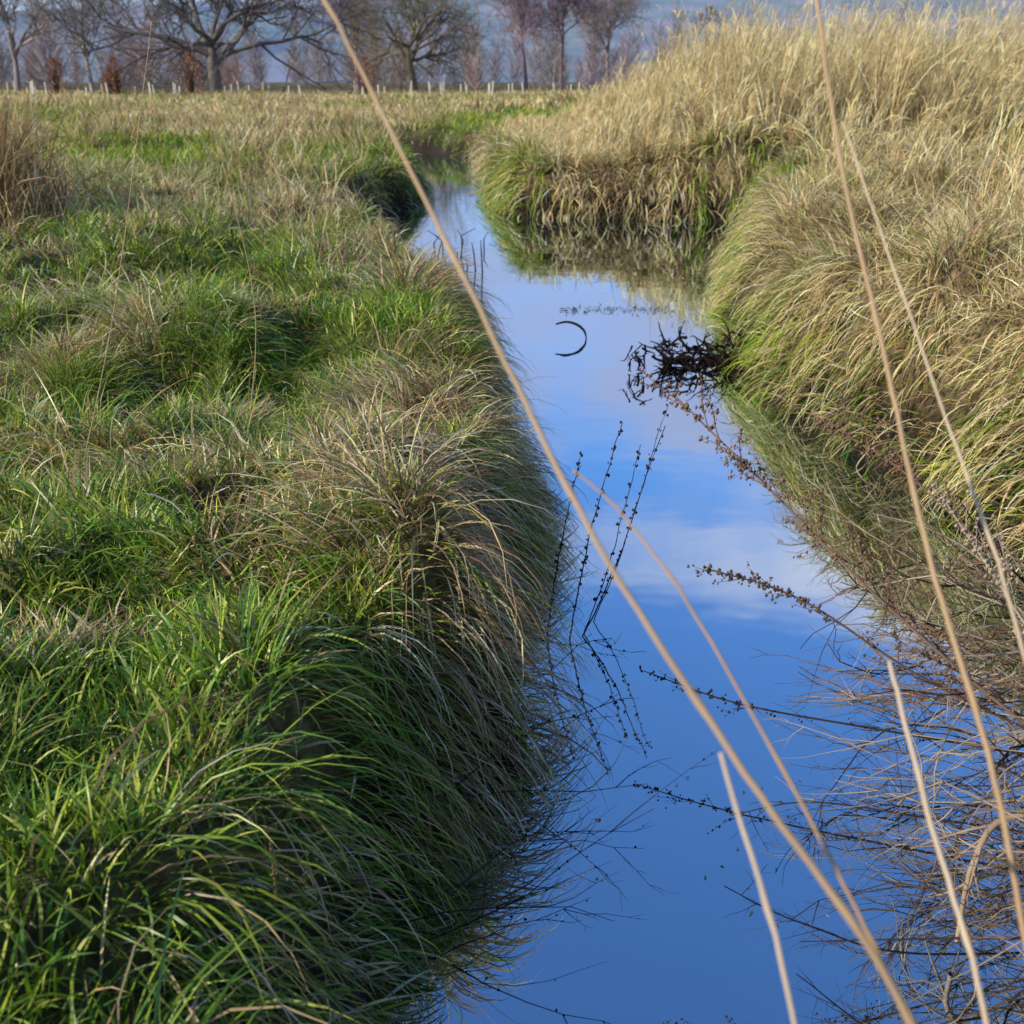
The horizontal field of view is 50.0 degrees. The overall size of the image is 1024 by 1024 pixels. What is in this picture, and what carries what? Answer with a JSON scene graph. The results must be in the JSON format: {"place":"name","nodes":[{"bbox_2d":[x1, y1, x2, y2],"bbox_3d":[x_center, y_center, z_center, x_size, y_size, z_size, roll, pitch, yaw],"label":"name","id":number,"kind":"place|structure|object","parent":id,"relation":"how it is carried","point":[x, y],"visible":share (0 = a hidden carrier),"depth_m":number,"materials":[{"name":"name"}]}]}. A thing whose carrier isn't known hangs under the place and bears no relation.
{"place":"outdoors","nodes":[
{"label":"outdoors","id":0,"kind":"place"},
{"bbox_2d":[0,0,322,10],"label":"sky","id":1,"kind":"structure","parent":0,"point":[18,9],"materials":[{"name":"blue"}]},
{"bbox_2d":[0,82,1023,1023],"bbox_3d":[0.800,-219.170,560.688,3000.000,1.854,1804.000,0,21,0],"label":"ground","id":2,"kind":"structure","parent":0,"point":[76,928],"depth_m":3.25,"materials":[{"name":"green plant"}]},
{"bbox_2d":[0,0,102,92],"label":"ash tree","id":3,"kind":"object","parent":2,"relation":"on","point":[12,44],"visible":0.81,"depth_m":91.33,"materials":[{"name":"brown plant"}]},
{"bbox_2d":[24,123,78,297],"bbox_3d":[-2.635,-1.606,6.350,0.180,1.215,0.037,-2,22,-6],"label":"dry grass stalk","id":4,"kind":"object","parent":2,"relation":"on","point":[59,203],"visible":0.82,"depth_m":6.29,"materials":[{"name":"beige plant"}]},
{"bbox_2d":[40,57,70,94],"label":"beech sapling","id":5,"kind":"object","parent":2,"relation":"on","point":[55,77],"visible":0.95,"depth_m":77.97,"materials":[{"name":"brown plant"}]},
{"bbox_2d":[0,66,159,247],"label":"dead reed clump","id":6,"kind":"object","parent":2,"relation":"on","point":[20,182],"visible":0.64,"depth_m":10.55,"materials":[{"name":"brown plant"}]},
{"bbox_2d":[15,0,151,91],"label":"ash tree","id":7,"kind":"object","parent":2,"relation":"on","point":[80,47],"visible":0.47,"depth_m":95.03,"materials":[{"name":"brown plant"}]},
{"bbox_2d":[100,68,115,93],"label":"beech sapling","id":8,"kind":"object","parent":2,"relation":"on","point":[110,85],"visible":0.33,"depth_m":81.86,"materials":[{"name":"brown plant"}]},
{"bbox_2d":[102,56,130,95],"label":"beech sapling","id":9,"kind":"object","parent":2,"relation":"on","point":[116,82],"visible":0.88,"depth_m":76.17,"materials":[{"name":"brown plant"}]},
{"bbox_2d":[84,17,158,480],"bbox_3d":[-1.530,-0.921,4.304,0.527,1.875,0.056,-16,27,-35],"label":"dry grass stalk","id":10,"kind":"object","parent":2,"relation":"on","point":[144,78],"visible":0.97,"depth_m":4.26,"materials":[{"name":"plant"}]},
{"bbox_2d":[172,51,205,95],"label":"beech sapling","id":11,"kind":"object","parent":2,"relation":"on","point":[191,82],"visible":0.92,"depth_m":74.28,"materials":[{"name":"brown plant"}]},
{"bbox_2d":[0,0,445,95],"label":"oak tree","id":12,"kind":"object","parent":2,"relation":"on","point":[207,46],"visible":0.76,"depth_m":84.88,"materials":[{"name":"brown plant"}]},
{"bbox_2d":[203,101,255,423],"bbox_3d":[-1.219,-1.034,4.889,0.096,1.511,0.245,-12,24,-27],"label":"dry grass stalk","id":13,"kind":"object","parent":2,"relation":"on","point":[245,252],"visible":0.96,"depth_m":4.85,"materials":[{"name":"plant"}]},
{"bbox_2d":[0,84,637,218],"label":"meadow grass","id":14,"kind":"structure","parent":2,"relation":"on","point":[293,135],"depth_m":31.60,"materials":[{"name":"plant"}]},
{"bbox_2d":[6,80,651,97],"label":"tree guards","id":15,"kind":"object","parent":2,"relation":"on","point":[34,90],"visible":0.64,"depth_m":80.71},
{"bbox_2d":[289,0,390,89],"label":"birch tree","id":16,"kind":"object","parent":2,"relation":"on","point":[351,21],"visible":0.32,"depth_m":117.63,"materials":[{"name":"brown plant"}]},
{"bbox_2d":[319,151,363,266],"bbox_3d":[-1.294,-2.217,8.262,0.414,0.971,0.050,0,21,0],"label":"dry grass stalk","id":17,"kind":"object","parent":2,"relation":"on","point":[334,202],"visible":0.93,"depth_m":8.21,"materials":[{"name":"beige plant"}]},
{"bbox_2d":[347,206,381,298],"bbox_3d":[-0.871,-1.389,6.439,0.263,0.789,0.049,0,21,0],"label":"dry grass stalk","id":18,"kind":"object","parent":2,"relation":"on","point":[362,249],"visible":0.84,"depth_m":6.38,"materials":[{"name":"plant"}]},
{"bbox_2d":[355,55,376,95],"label":"beech sapling","id":19,"kind":"object","parent":2,"relation":"on","point":[366,73],"visible":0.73,"depth_m":78.93,"materials":[{"name":"brown plant"}]},
{"bbox_2d":[328,0,528,91],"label":"oak tree","id":20,"kind":"object","parent":2,"relation":"on","point":[439,41],"visible":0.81,"depth_m":101.92,"materials":[{"name":"brown plant"}]},
{"bbox_2d":[0,0,1012,89],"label":"distant trees","id":21,"kind":"object","parent":2,"relation":"on","point":[545,59],"visible":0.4,"depth_m":163.94,"materials":[{"name":"brown plant"}]},
{"bbox_2d":[476,0,578,90],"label":"alder tree","id":22,"kind":"object","parent":2,"relation":"on","point":[522,12],"visible":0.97,"depth_m":109.12,"materials":[{"name":"brown plant"}]},
{"bbox_2d":[349,483,718,1013],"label":"fallen twigs","id":23,"kind":"object","parent":2,"relation":"on","point":[526,836],"visible":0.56,"depth_m":2.78,"materials":[{"name":"brown wood"}]},
{"bbox_2d":[509,0,615,89],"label":"alder tree","id":24,"kind":"object","parent":2,"relation":"on","point":[566,9],"visible":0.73,"depth_m":113.63,"materials":[{"name":"brown plant"}]},
{"bbox_2d":[565,0,657,87],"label":"alder tree","id":25,"kind":"object","parent":2,"relation":"on","point":[611,26],"visible":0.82,"depth_m":121.52,"materials":[{"name":"brown plant"}]},
{"bbox_2d":[322,0,916,1023],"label":"dry grass stalk","id":26,"kind":"object","parent":2,"relation":"on","point":[818,874],"visible":1,"depth_m":0.95,"materials":[{"name":"beige plant"}]},
{"bbox_2d":[670,5,736,61],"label":"hawthorn shrub","id":27,"kind":"object","parent":2,"relation":"on","point":[707,10],"visible":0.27,"depth_m":77.44,"materials":[{"name":"plant"}]},
{"bbox_2d":[572,469,907,1023],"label":"dry grass stalk","id":28,"kind":"object","parent":2,"relation":"on","point":[817,834],"visible":0.9,"depth_m":1.08,"materials":[{"name":"beige plant"}]},
{"bbox_2d":[463,0,1023,222],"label":"reed grass","id":29,"kind":"structure","parent":2,"relation":"on","point":[732,95],"depth_m":17.58,"materials":[{"name":"beige plant"}]},
{"bbox_2d":[719,752,797,1023],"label":"dry grass stalk","id":30,"kind":"object","parent":2,"relation":"on","point":[767,907],"visible":1,"depth_m":0.97,"materials":[{"name":"beige plant"}]},
{"bbox_2d":[639,367,1023,735],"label":"dead meadowsweet","id":31,"kind":"object","parent":2,"relation":"on","point":[744,463],"visible":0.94,"depth_m":2.74,"materials":[{"name":"brown plant"}]},
{"bbox_2d":[693,119,1023,804],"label":"dry bank grass","id":32,"kind":"structure","parent":2,"relation":"on","point":[953,230],"depth_m":6.88,"materials":[{"name":"beige plant"}]},
{"bbox_2d":[814,0,1023,946],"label":"dry grass stalk","id":33,"kind":"object","parent":2,"relation":"on","point":[971,694],"visible":1,"depth_m":1.16,"materials":[{"name":"beige plant"}]},
{"bbox_2d":[842,121,1023,659],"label":"dry grass stalk","id":34,"kind":"object","parent":2,"relation":"on","point":[993,548],"visible":1,"depth_m":1.27,"materials":[{"name":"beige plant"}]},
{"bbox_2d":[887,661,989,1023],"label":"dry grass stalk","id":35,"kind":"object","parent":2,"relation":"on","point":[961,922],"visible":1,"depth_m":1.11,"materials":[{"name":"beige plant"}]},
{"bbox_2d":[0,0,1023,81],"bbox_3d":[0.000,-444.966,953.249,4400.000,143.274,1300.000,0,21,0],"label":"hills","id":36,"kind":"structure","parent":0,"point":[275,74],"depth_m":861.42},
{"bbox_2d":[373,151,1023,1023],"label":"stream water","id":37,"kind":"structure","parent":0,"point":[677,939],"depth_m":3.68,"materials":[{"name":"blue liquid"}]},
{"bbox_2d":[428,228,487,273],"bbox_3d":[-0.661,-3.135,13.078,0.714,0.452,2.159,0,21,0],"label":"reed stubble","id":38,"kind":"object","parent":37,"relation":"in","point":[462,242],"visible":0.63,"depth_m":13.19,"materials":[{"name":"brown plant"}]},
{"bbox_2d":[555,321,586,338],"bbox_3d":[0.489,-1.497,9.081,0.264,0.170,0.031,-1,22,-4],"label":"bent reed leaf","id":39,"kind":"object","parent":37,"relation":"on","point":[579,326],"visible":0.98,"depth_m":9.05,"materials":[{"name":"black plant"}]},
{"bbox_2d":[547,402,670,640],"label":"purple loosestrife stems","id":40,"kind":"object","parent":37,"relation":"in","point":[617,523],"visible":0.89,"depth_m":4.24,"materials":[{"name":"plant"}]},
{"bbox_2d":[620,318,755,375],"bbox_3d":[1.401,-1.246,8.191,1.248,0.362,0.848,0,21,0],"label":"waterlogged debris","id":41,"kind":"object","parent":37,"relation":"on","point":[699,350],"visible":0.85,"depth_m":8.14,"materials":[{"name":"black plant"}]},
{"bbox_2d":[560,303,914,946],"bbox_3d":[0.975,-0.462,6.610,1.073,0.012,8.375,0,21,0],"label":"floating water weed","id":42,"kind":"object","parent":37,"relation":"on","point":[913,944],"visible":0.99,"depth_m":10.14,"materials":[{"name":"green plant"}]},
{"bbox_2d":[639,407,1023,1023],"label":"bramble tangle","id":43,"kind":"object","parent":37,"relation":"on","point":[971,654],"visible":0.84,"depth_m":3.10,"materials":[{"name":"brown plant"}]}
]}

